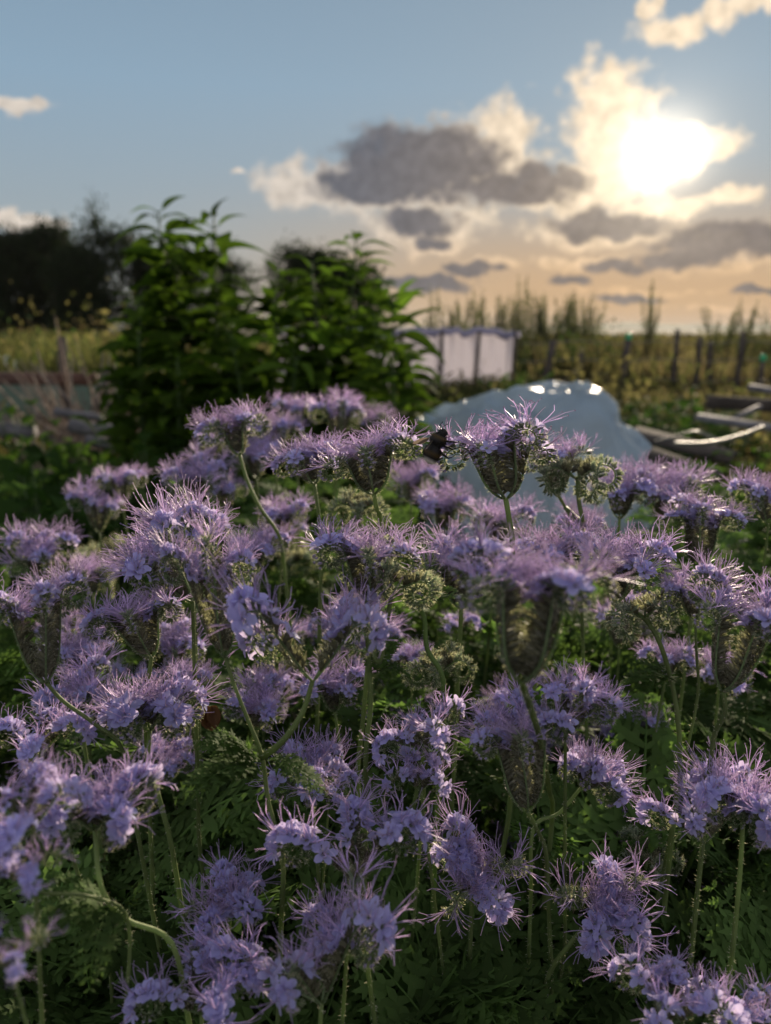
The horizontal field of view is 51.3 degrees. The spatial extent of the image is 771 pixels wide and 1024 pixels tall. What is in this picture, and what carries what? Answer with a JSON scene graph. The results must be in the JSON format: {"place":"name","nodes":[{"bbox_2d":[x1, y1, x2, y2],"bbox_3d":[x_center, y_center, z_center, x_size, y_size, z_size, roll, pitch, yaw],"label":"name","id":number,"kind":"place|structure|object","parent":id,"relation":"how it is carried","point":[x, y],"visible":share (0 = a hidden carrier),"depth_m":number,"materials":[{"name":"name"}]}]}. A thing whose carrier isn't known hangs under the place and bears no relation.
{"place":"outdoors","nodes":[
{"label":"outdoors","id":0,"kind":"place"},
{"bbox_2d":[0,0,770,328],"label":"sky","id":1,"kind":"structure","parent":0,"point":[613,148],"materials":[{"name":"blue"}]},
{"bbox_2d":[2,329,770,906],"bbox_3d":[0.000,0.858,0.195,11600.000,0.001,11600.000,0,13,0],"label":"ground","id":2,"kind":"structure","parent":0,"point":[666,331],"depth_m":3.53,"materials":[{"name":"soil"}]},
{"bbox_2d":[0,217,53,332],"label":"tree","id":3,"kind":"object","parent":2,"relation":"on","point":[20,258],"visible":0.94,"depth_m":56.73,"materials":[{"name":"green plant"}]},
{"bbox_2d":[0,911,67,1023],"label":"phacelia plant","id":4,"kind":"object","parent":2,"relation":"on","point":[13,965],"visible":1,"depth_m":0.22,"materials":[{"name":"purple plant"}]},
{"bbox_2d":[0,514,90,703],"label":"phacelia plant","id":5,"kind":"object","parent":2,"relation":"on","point":[40,547],"visible":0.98,"depth_m":0.66,"materials":[{"name":"purple plant"}]},
{"bbox_2d":[22,209,76,332],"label":"tree","id":6,"kind":"object","parent":2,"relation":"on","point":[45,234],"visible":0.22,"depth_m":58.94,"materials":[{"name":"green plant"}]},
{"bbox_2d":[0,740,109,1023],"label":"phacelia plant","id":7,"kind":"object","parent":2,"relation":"on","point":[14,828],"visible":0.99,"depth_m":0.26,"materials":[{"name":"purple plant"}]},
{"bbox_2d":[0,399,111,525],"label":"leafy plant","id":8,"kind":"object","parent":2,"relation":"on","point":[64,452],"visible":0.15,"depth_m":2.90,"materials":[{"name":"green plant"}]},
{"bbox_2d":[0,337,111,438],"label":"post and rail","id":9,"kind":"object","parent":2,"relation":"on","point":[11,378],"visible":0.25,"depth_m":4.58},
{"bbox_2d":[0,691,114,1012],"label":"phacelia plant","id":10,"kind":"object","parent":2,"relation":"on","point":[55,721],"visible":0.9,"depth_m":0.36,"materials":[{"name":"purple plant"}]},
{"bbox_2d":[0,375,116,423],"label":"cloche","id":11,"kind":"object","parent":2,"relation":"on","point":[19,402],"visible":0.21,"depth_m":6.29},
{"bbox_2d":[0,444,124,637],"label":"leafy plant","id":12,"kind":"object","parent":2,"relation":"on","point":[10,476],"visible":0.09,"depth_m":2.20,"materials":[{"name":"green plant"}]},
{"bbox_2d":[0,830,132,1023],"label":"phacelia plant","id":13,"kind":"object","parent":2,"relation":"on","point":[25,878],"visible":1,"depth_m":0.25,"materials":[{"name":"purple plant"}]},
{"bbox_2d":[13,636,126,896],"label":"phacelia plant","id":14,"kind":"object","parent":2,"relation":"on","point":[82,681],"visible":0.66,"depth_m":0.46,"materials":[{"name":"purple plant"}]},
{"bbox_2d":[37,231,116,334],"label":"tree","id":15,"kind":"object","parent":2,"relation":"on","point":[69,268],"visible":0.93,"depth_m":54.84,"materials":[{"name":"green plant"}]},
{"bbox_2d":[36,610,118,783],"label":"phacelia plant","id":16,"kind":"object","parent":2,"relation":"on","point":[73,642],"visible":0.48,"depth_m":0.52,"materials":[{"name":"purple plant"}]},
{"bbox_2d":[0,453,164,679],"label":"leafy plant","id":17,"kind":"object","parent":2,"relation":"on","point":[53,495],"visible":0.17,"depth_m":2.01,"materials":[{"name":"green plant"}]},
{"bbox_2d":[0,553,167,1023],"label":"phacelia plant","id":18,"kind":"object","parent":2,"relation":"on","point":[46,596],"visible":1,"depth_m":0.34,"materials":[{"name":"purple plant"}]},
{"bbox_2d":[61,471,131,635],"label":"phacelia plant","id":19,"kind":"object","parent":2,"relation":"on","point":[88,500],"visible":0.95,"depth_m":0.80,"materials":[{"name":"purple plant"}]},
{"bbox_2d":[0,316,194,472],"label":"brushwood","id":20,"kind":"object","parent":2,"relation":"on","point":[61,430],"visible":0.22,"depth_m":4.16,"materials":[{"name":"wood"}]},
{"bbox_2d":[4,733,191,1023],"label":"phacelia plant","id":21,"kind":"object","parent":2,"relation":"on","point":[121,784],"visible":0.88,"depth_m":0.29,"materials":[{"name":"purple plant"}]},
{"bbox_2d":[65,187,142,332],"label":"tree","id":22,"kind":"object","parent":2,"relation":"on","point":[100,242],"visible":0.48,"depth_m":56.41,"materials":[{"name":"green plant"}]},
{"bbox_2d":[92,460,154,665],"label":"phacelia plant","id":23,"kind":"object","parent":2,"relation":"on","point":[123,482],"visible":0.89,"depth_m":0.85,"materials":[{"name":"purple plant"}]},
{"bbox_2d":[69,580,192,920],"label":"phacelia plant","id":24,"kind":"object","parent":2,"relation":"on","point":[143,639],"visible":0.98,"depth_m":0.38,"materials":[{"name":"purple plant"}]},
{"bbox_2d":[85,291,196,511],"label":"leafy stalk","id":25,"kind":"object","parent":2,"relation":"on","point":[147,316],"visible":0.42,"depth_m":2.70,"materials":[{"name":"green plant"}]},
{"bbox_2d":[93,326,196,520],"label":"leafy stalk","id":26,"kind":"object","parent":2,"relation":"on","point":[123,374],"visible":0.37,"depth_m":2.62,"materials":[{"name":"green plant"}]},
{"bbox_2d":[53,431,254,626],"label":"leafy plant","id":27,"kind":"object","parent":2,"relation":"on","point":[143,437],"visible":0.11,"depth_m":2.27,"materials":[{"name":"green plant"}]},
{"bbox_2d":[97,469,213,883],"bbox_3d":[-0.085,0.373,0.500,0.130,0.811,0.073,-7,14,-27],"label":"phacelia plant","id":28,"kind":"object","parent":2,"relation":"on","point":[132,566],"visible":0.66,"depth_m":0.39,"materials":[{"name":"purple plant"}]},
{"bbox_2d":[80,656,232,967],"bbox_3d":[-0.101,0.421,0.477,0.073,0.728,0.122,5,14,23],"label":"phacelia plant","id":29,"kind":"object","parent":2,"relation":"on","point":[141,707],"visible":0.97,"depth_m":0.38,"materials":[{"name":"purple plant"}]},
{"bbox_2d":[107,196,213,460],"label":"leafy stalk","id":30,"kind":"object","parent":2,"relation":"on","point":[161,302],"visible":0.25,"depth_m":2.79,"materials":[{"name":"green plant"}]},
{"bbox_2d":[109,218,223,514],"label":"leafy stalk","id":31,"kind":"object","parent":2,"relation":"on","point":[154,255],"visible":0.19,"depth_m":2.77,"materials":[{"name":"green plant"}]},
{"bbox_2d":[132,725,206,857],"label":"phacelia plant","id":32,"kind":"object","parent":2,"relation":"on","point":[171,770],"visible":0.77,"depth_m":0.52,"materials":[{"name":"purple plant"}]},
{"bbox_2d":[142,606,211,779],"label":"phacelia plant","id":33,"kind":"object","parent":2,"relation":"on","point":[175,640],"visible":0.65,"depth_m":0.53,"materials":[{"name":"purple plant"}]},
{"bbox_2d":[125,352,245,514],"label":"leafy stalk","id":34,"kind":"object","parent":2,"relation":"on","point":[169,400],"visible":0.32,"depth_m":2.52,"materials":[{"name":"green plant"}]},
{"bbox_2d":[125,232,249,467],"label":"leafy stalk","id":35,"kind":"object","parent":2,"relation":"on","point":[158,279],"visible":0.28,"depth_m":2.78,"materials":[{"name":"green plant"}]},
{"bbox_2d":[111,917,271,1023],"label":"phacelia plant","id":36,"kind":"object","parent":2,"relation":"on","point":[214,1004],"visible":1,"depth_m":0.31,"materials":[{"name":"purple plant"}]},
{"bbox_2d":[153,436,236,796],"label":"phacelia plant","id":37,"kind":"object","parent":2,"relation":"on","point":[199,467],"visible":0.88,"depth_m":0.74,"materials":[{"name":"purple plant"}]},
{"bbox_2d":[152,197,286,457],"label":"leafy stalk","id":38,"kind":"object","parent":2,"relation":"on","point":[206,257],"visible":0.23,"depth_m":2.79,"materials":[{"name":"green plant"}]},
{"bbox_2d":[161,839,280,1022],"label":"phacelia plant","id":39,"kind":"object","parent":2,"relation":"on","point":[231,896],"visible":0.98,"depth_m":0.34,"materials":[{"name":"purple plant"}]},
{"bbox_2d":[177,311,302,528],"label":"leafy stalk","id":40,"kind":"object","parent":2,"relation":"on","point":[244,342],"visible":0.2,"depth_m":2.56,"materials":[{"name":"green plant"}]},
{"bbox_2d":[184,394,302,741],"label":"phacelia plant","id":41,"kind":"object","parent":2,"relation":"on","point":[232,431],"visible":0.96,"depth_m":0.58,"materials":[{"name":"purple plant"}]},
{"bbox_2d":[220,427,285,886],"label":"phacelia plant","id":42,"kind":"object","parent":2,"relation":"on","point":[252,454],"visible":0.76,"depth_m":0.80,"materials":[{"name":"purple plant"}]},
{"bbox_2d":[218,652,294,850],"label":"phacelia plant","id":43,"kind":"object","parent":2,"relation":"on","point":[260,701],"visible":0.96,"depth_m":0.50,"materials":[{"name":"purple plant"}]},
{"bbox_2d":[224,517,299,770],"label":"phacelia plant","id":44,"kind":"object","parent":2,"relation":"on","point":[264,536],"visible":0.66,"depth_m":0.60,"materials":[{"name":"purple plant"}]},
{"bbox_2d":[220,259,326,512],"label":"leafy stalk","id":45,"kind":"object","parent":2,"relation":"on","point":[257,353],"visible":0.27,"depth_m":2.79,"materials":[{"name":"green plant"}]},
{"bbox_2d":[139,502,413,1023],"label":"phacelia plant","id":46,"kind":"object","parent":2,"relation":"on","point":[243,622],"visible":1,"depth_m":0.34,"materials":[{"name":"purple plant"}]},
{"bbox_2d":[238,279,327,488],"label":"leafy stalk","id":47,"kind":"object","parent":2,"relation":"on","point":[262,328],"visible":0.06,"depth_m":2.88,"materials":[{"name":"green plant"}]},
{"bbox_2d":[253,487,314,861],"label":"phacelia plant","id":48,"kind":"object","parent":2,"relation":"on","point":[286,513],"visible":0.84,"depth_m":0.66,"materials":[{"name":"purple plant"}]},
{"bbox_2d":[259,228,319,327],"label":"tree","id":49,"kind":"object","parent":2,"relation":"on","point":[289,262],"visible":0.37,"depth_m":45.40,"materials":[{"name":"green plant"}]},
{"bbox_2d":[235,339,352,539],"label":"leafy stalk","id":50,"kind":"object","parent":2,"relation":"on","point":[301,362],"visible":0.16,"depth_m":2.53,"materials":[{"name":"green plant"}]},
{"bbox_2d":[179,855,423,1023],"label":"phacelia plant","id":51,"kind":"object","parent":2,"relation":"on","point":[284,991],"visible":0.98,"depth_m":0.30,"materials":[{"name":"purple plant"}]},
{"bbox_2d":[245,718,362,998],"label":"phacelia plant","id":52,"kind":"object","parent":2,"relation":"on","point":[323,750],"visible":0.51,"depth_m":0.42,"materials":[{"name":"purple plant"}]},
{"bbox_2d":[259,428,359,805],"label":"phacelia plant","id":53,"kind":"object","parent":2,"relation":"on","point":[297,457],"visible":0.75,"depth_m":0.49,"materials":[{"name":"purple plant"}]},
{"bbox_2d":[260,319,368,526],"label":"leafy stalk","id":54,"kind":"object","parent":2,"relation":"on","point":[326,367],"visible":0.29,"depth_m":2.60,"materials":[{"name":"green plant"}]},
{"bbox_2d":[270,255,369,441],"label":"leafy stalk","id":55,"kind":"object","parent":2,"relation":"on","point":[332,321],"visible":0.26,"depth_m":2.87,"materials":[{"name":"green plant"}]},
{"bbox_2d":[287,648,375,798],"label":"phacelia plant","id":56,"kind":"object","parent":2,"relation":"on","point":[332,689],"visible":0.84,"depth_m":0.47,"materials":[{"name":"purple plant"}]},
{"bbox_2d":[273,230,397,516],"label":"leafy stalk","id":57,"kind":"object","parent":2,"relation":"on","point":[341,312],"visible":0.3,"depth_m":2.78,"materials":[{"name":"green plant"}]},
{"bbox_2d":[299,384,374,710],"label":"phacelia plant","id":58,"kind":"object","parent":2,"relation":"on","point":[344,410],"visible":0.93,"depth_m":0.92,"materials":[{"name":"purple plant"}]},
{"bbox_2d":[282,877,401,1023],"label":"phacelia plant","id":59,"kind":"object","parent":2,"relation":"on","point":[364,942],"visible":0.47,"depth_m":0.33,"materials":[{"name":"purple plant"}]},
{"bbox_2d":[246,770,449,1023],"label":"phacelia plant","id":60,"kind":"object","parent":2,"relation":"on","point":[352,807],"visible":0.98,"depth_m":0.33,"materials":[{"name":"purple plant"}]},
{"bbox_2d":[322,487,390,782],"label":"phacelia plant","id":61,"kind":"object","parent":2,"relation":"on","point":[355,503],"visible":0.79,"depth_m":0.56,"materials":[{"name":"green plant"}]},
{"bbox_2d":[296,414,434,797],"bbox_3d":[0.003,0.358,0.502,0.104,0.839,0.069,0,13,0],"label":"phacelia plant","id":62,"kind":"object","parent":2,"relation":"on","point":[377,451],"visible":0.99,"depth_m":0.41,"materials":[{"name":"purple plant"}]},
{"bbox_2d":[292,513,445,1000],"bbox_3d":[-0.022,0.385,0.470,0.123,0.800,0.071,10,16,38],"label":"phacelia plant","id":63,"kind":"object","parent":2,"relation":"on","point":[355,554],"visible":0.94,"depth_m":0.36,"materials":[{"name":"purple plant"}]},
{"bbox_2d":[316,279,426,450],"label":"leafy stalk","id":64,"kind":"object","parent":2,"relation":"on","point":[353,373],"visible":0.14,"depth_m":2.79,"materials":[{"name":"green plant"}]},
{"bbox_2d":[0,459,770,1023],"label":"phacelia foliage","id":65,"kind":"object","parent":2,"relation":"on","point":[492,981],"visible":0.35,"depth_m":0.49,"materials":[{"name":"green plant"}]},
{"bbox_2d":[0,258,770,520],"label":"weeds","id":66,"kind":"object","parent":2,"relation":"on","point":[23,346],"visible":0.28,"depth_m":9.96,"materials":[{"name":"green plant"}]},
{"bbox_2d":[332,352,446,542],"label":"leafy stalk","id":67,"kind":"object","parent":2,"relation":"on","point":[406,396],"visible":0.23,"depth_m":2.45,"materials":[{"name":"green plant"}]},
{"bbox_2d":[334,279,445,546],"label":"leafy stalk","id":68,"kind":"object","parent":2,"relation":"on","point":[383,301],"visible":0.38,"depth_m":2.60,"materials":[{"name":"green plant"}]},
{"bbox_2d":[278,326,519,386],"bbox_3d":[0.166,-2.064,10.980,3.302,0.929,0.322,0,13,0],"label":"fleece windbreak","id":69,"kind":"object","parent":2,"relation":"on","point":[468,352],"visible":0.33,"depth_m":10.97,"materials":[{"name":"fabric"}]},
{"bbox_2d":[384,457,442,670],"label":"phacelia plant","id":70,"kind":"object","parent":2,"relation":"on","point":[409,481],"visible":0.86,"depth_m":0.82,"materials":[{"name":"purple plant"}]},
{"bbox_2d":[370,733,466,976],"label":"phacelia plant","id":71,"kind":"object","parent":2,"relation":"on","point":[409,769],"visible":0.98,"depth_m":0.38,"materials":[{"name":"purple plant"}]},
{"bbox_2d":[359,681,481,941],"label":"phacelia plant","id":72,"kind":"object","parent":2,"relation":"on","point":[419,729],"visible":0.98,"depth_m":0.38,"materials":[{"name":"purple plant"}]},
{"bbox_2d":[393,574,469,923],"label":"phacelia shoot","id":73,"kind":"object","parent":2,"relation":"on","point":[447,589],"visible":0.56,"depth_m":0.39,"materials":[{"name":"green plant"}]},
{"bbox_2d":[400,640,477,844],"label":"phacelia plant","id":74,"kind":"object","parent":2,"relation":"on","point":[445,658],"visible":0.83,"depth_m":0.44,"materials":[{"name":"green plant"}]},
{"bbox_2d":[408,477,481,689],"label":"phacelia plant","id":75,"kind":"object","parent":2,"relation":"on","point":[449,505],"visible":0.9,"depth_m":0.73,"materials":[{"name":"purple plant"}]},
{"bbox_2d":[393,512,533,835],"bbox_3d":[0.032,0.378,0.558,0.117,0.775,0.121,4,13,16],"label":"phacelia plant","id":76,"kind":"object","parent":2,"relation":"on","point":[441,569],"visible":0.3,"depth_m":0.46,"materials":[{"name":"purple plant"}]},
{"bbox_2d":[409,788,553,962],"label":"phacelia plant","id":77,"kind":"object","parent":2,"relation":"on","point":[474,876],"visible":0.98,"depth_m":0.39,"materials":[{"name":"purple plant"}]},
{"bbox_2d":[428,395,575,883],"bbox_3d":[0.057,0.357,0.482,0.073,0.850,0.089,0,13,0],"label":"phacelia plant","id":78,"kind":"object","parent":2,"relation":"on","point":[489,452],"visible":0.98,"depth_m":0.39,"materials":[{"name":"purple plant"}]},
{"bbox_2d":[457,490,547,825],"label":"phacelia plant","id":79,"kind":"object","parent":2,"relation":"on","point":[499,521],"visible":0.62,"depth_m":0.66,"materials":[{"name":"purple plant"}]},
{"bbox_2d":[447,670,586,1023],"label":"phacelia plant","id":80,"kind":"object","parent":2,"relation":"on","point":[502,739],"visible":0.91,"depth_m":0.35,"materials":[{"name":"purple plant"}]},
{"bbox_2d":[425,509,645,946],"bbox_3d":[0.082,0.386,0.424,0.102,0.820,0.231,3,13,14],"label":"phacelia plant","id":81,"kind":"object","parent":2,"relation":"on","point":[552,586],"visible":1,"depth_m":0.26,"materials":[{"name":"purple plant"}]},
{"bbox_2d":[399,380,686,598],"bbox_3d":[0.579,-0.179,3.180,1.252,0.678,1.243,0,13,0],"label":"covering sheet","id":82,"kind":"object","parent":2,"relation":"on","point":[598,411],"visible":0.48,"depth_m":2.85,"materials":[{"name":"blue plastic"}]},
{"bbox_2d":[492,504,612,848],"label":"phacelia plant","id":83,"kind":"object","parent":2,"relation":"on","point":[561,546],"visible":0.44,"depth_m":0.49,"materials":[{"name":"purple plant"}]},
{"bbox_2d":[509,428,624,796],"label":"phacelia plant","id":84,"kind":"object","parent":2,"relation":"on","point":[556,475],"visible":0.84,"depth_m":0.50,"materials":[{"name":"purple plant"}]},
{"bbox_2d":[531,654,638,1003],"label":"phacelia plant","id":85,"kind":"object","parent":2,"relation":"on","point":[582,690],"visible":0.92,"depth_m":0.36,"materials":[{"name":"purple plant"}]},
{"bbox_2d":[525,733,650,1000],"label":"phacelia plant","id":86,"kind":"object","parent":2,"relation":"on","point":[596,772],"visible":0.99,"depth_m":0.38,"materials":[{"name":"purple plant"}]},
{"bbox_2d":[528,833,678,1020],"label":"phacelia plant","id":87,"kind":"object","parent":2,"relation":"on","point":[606,899],"visible":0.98,"depth_m":0.37,"materials":[{"name":"purple plant"}]},
{"bbox_2d":[583,449,671,845],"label":"phacelia plant","id":88,"kind":"object","parent":2,"relation":"on","point":[622,496],"visible":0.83,"depth_m":0.61,"materials":[{"name":"purple plant"}]},
{"bbox_2d":[567,516,697,959],"bbox_3d":[0.136,0.390,0.481,0.096,0.787,0.067,12,18,43],"label":"phacelia plant","id":89,"kind":"object","parent":2,"relation":"on","point":[646,569],"visible":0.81,"depth_m":0.40,"materials":[{"name":"purple plant"}]},
{"bbox_2d":[519,330,770,389],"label":"post and wire fence","id":90,"kind":"object","parent":2,"relation":"on","point":[626,352],"visible":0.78,"depth_m":9.96,"materials":[{"name":"brown wood"}]},
{"bbox_2d":[616,824,684,886],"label":"phacelia plant","id":91,"kind":"object","parent":2,"relation":"on","point":[653,856],"visible":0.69,"depth_m":0.46,"materials":[{"name":"green plant"}]},
{"bbox_2d":[630,634,705,781],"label":"phacelia plant","id":92,"kind":"object","parent":2,"relation":"on","point":[676,656],"visible":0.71,"depth_m":0.52,"materials":[{"name":"purple plant"}]},
{"bbox_2d":[618,454,719,739],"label":"phacelia plant","id":93,"kind":"object","parent":2,"relation":"on","point":[690,478],"visible":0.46,"depth_m":0.64,"materials":[{"name":"purple plant"}]},
{"bbox_2d":[583,931,765,1023],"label":"phacelia plant","id":94,"kind":"object","parent":2,"relation":"on","point":[669,1007],"visible":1,"depth_m":0.31,"materials":[{"name":"purple plant"}]},
{"bbox_2d":[620,397,735,471],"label":"leafy plant","id":95,"kind":"object","parent":2,"relation":"on","point":[685,419],"visible":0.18,"depth_m":4.81,"materials":[{"name":"green plant"}]},
{"bbox_2d":[633,426,736,464],"bbox_3d":[1.178,-0.269,3.200,0.400,0.116,0.101,9,15,33],"label":"board","id":96,"kind":"object","parent":2,"relation":"on","point":[650,436],"visible":0.74,"depth_m":3.16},
{"bbox_2d":[652,557,724,948],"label":"phacelia plant","id":97,"kind":"object","parent":2,"relation":"on","point":[675,587],"visible":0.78,"depth_m":0.39,"materials":[{"name":"purple plant"}]},
{"bbox_2d":[623,755,770,1023],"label":"phacelia plant","id":98,"kind":"object","parent":2,"relation":"on","point":[693,823],"visible":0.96,"depth_m":0.36,"materials":[{"name":"purple plant"}]},
{"bbox_2d":[649,478,755,806],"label":"phacelia plant","id":99,"kind":"object","parent":2,"relation":"on","point":[695,514],"visible":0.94,"depth_m":0.52,"materials":[{"name":"purple plant"}]},
{"bbox_2d":[664,736,770,1022],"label":"phacelia plant","id":100,"kind":"object","parent":2,"relation":"on","point":[720,782],"visible":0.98,"depth_m":0.35,"materials":[{"name":"purple plant"}]},
{"bbox_2d":[666,541,770,981],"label":"phacelia plant","id":101,"kind":"object","parent":2,"relation":"on","point":[755,619],"visible":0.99,"depth_m":0.35,"materials":[{"name":"purple plant"}]},
{"bbox_2d":[676,957,770,1023],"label":"phacelia plant","id":102,"kind":"object","parent":2,"relation":"on","point":[752,1007],"visible":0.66,"depth_m":0.33,"materials":[{"name":"purple plant"}]},
{"bbox_2d":[715,464,770,884],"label":"phacelia plant","id":103,"kind":"object","parent":2,"relation":"on","point":[759,491],"visible":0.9,"depth_m":0.56,"materials":[{"name":"purple plant"}]},
{"bbox_2d":[627,386,770,454],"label":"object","id":104,"kind":"object","parent":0,"point":[683,404],"visible":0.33,"depth_m":5.35,"materials":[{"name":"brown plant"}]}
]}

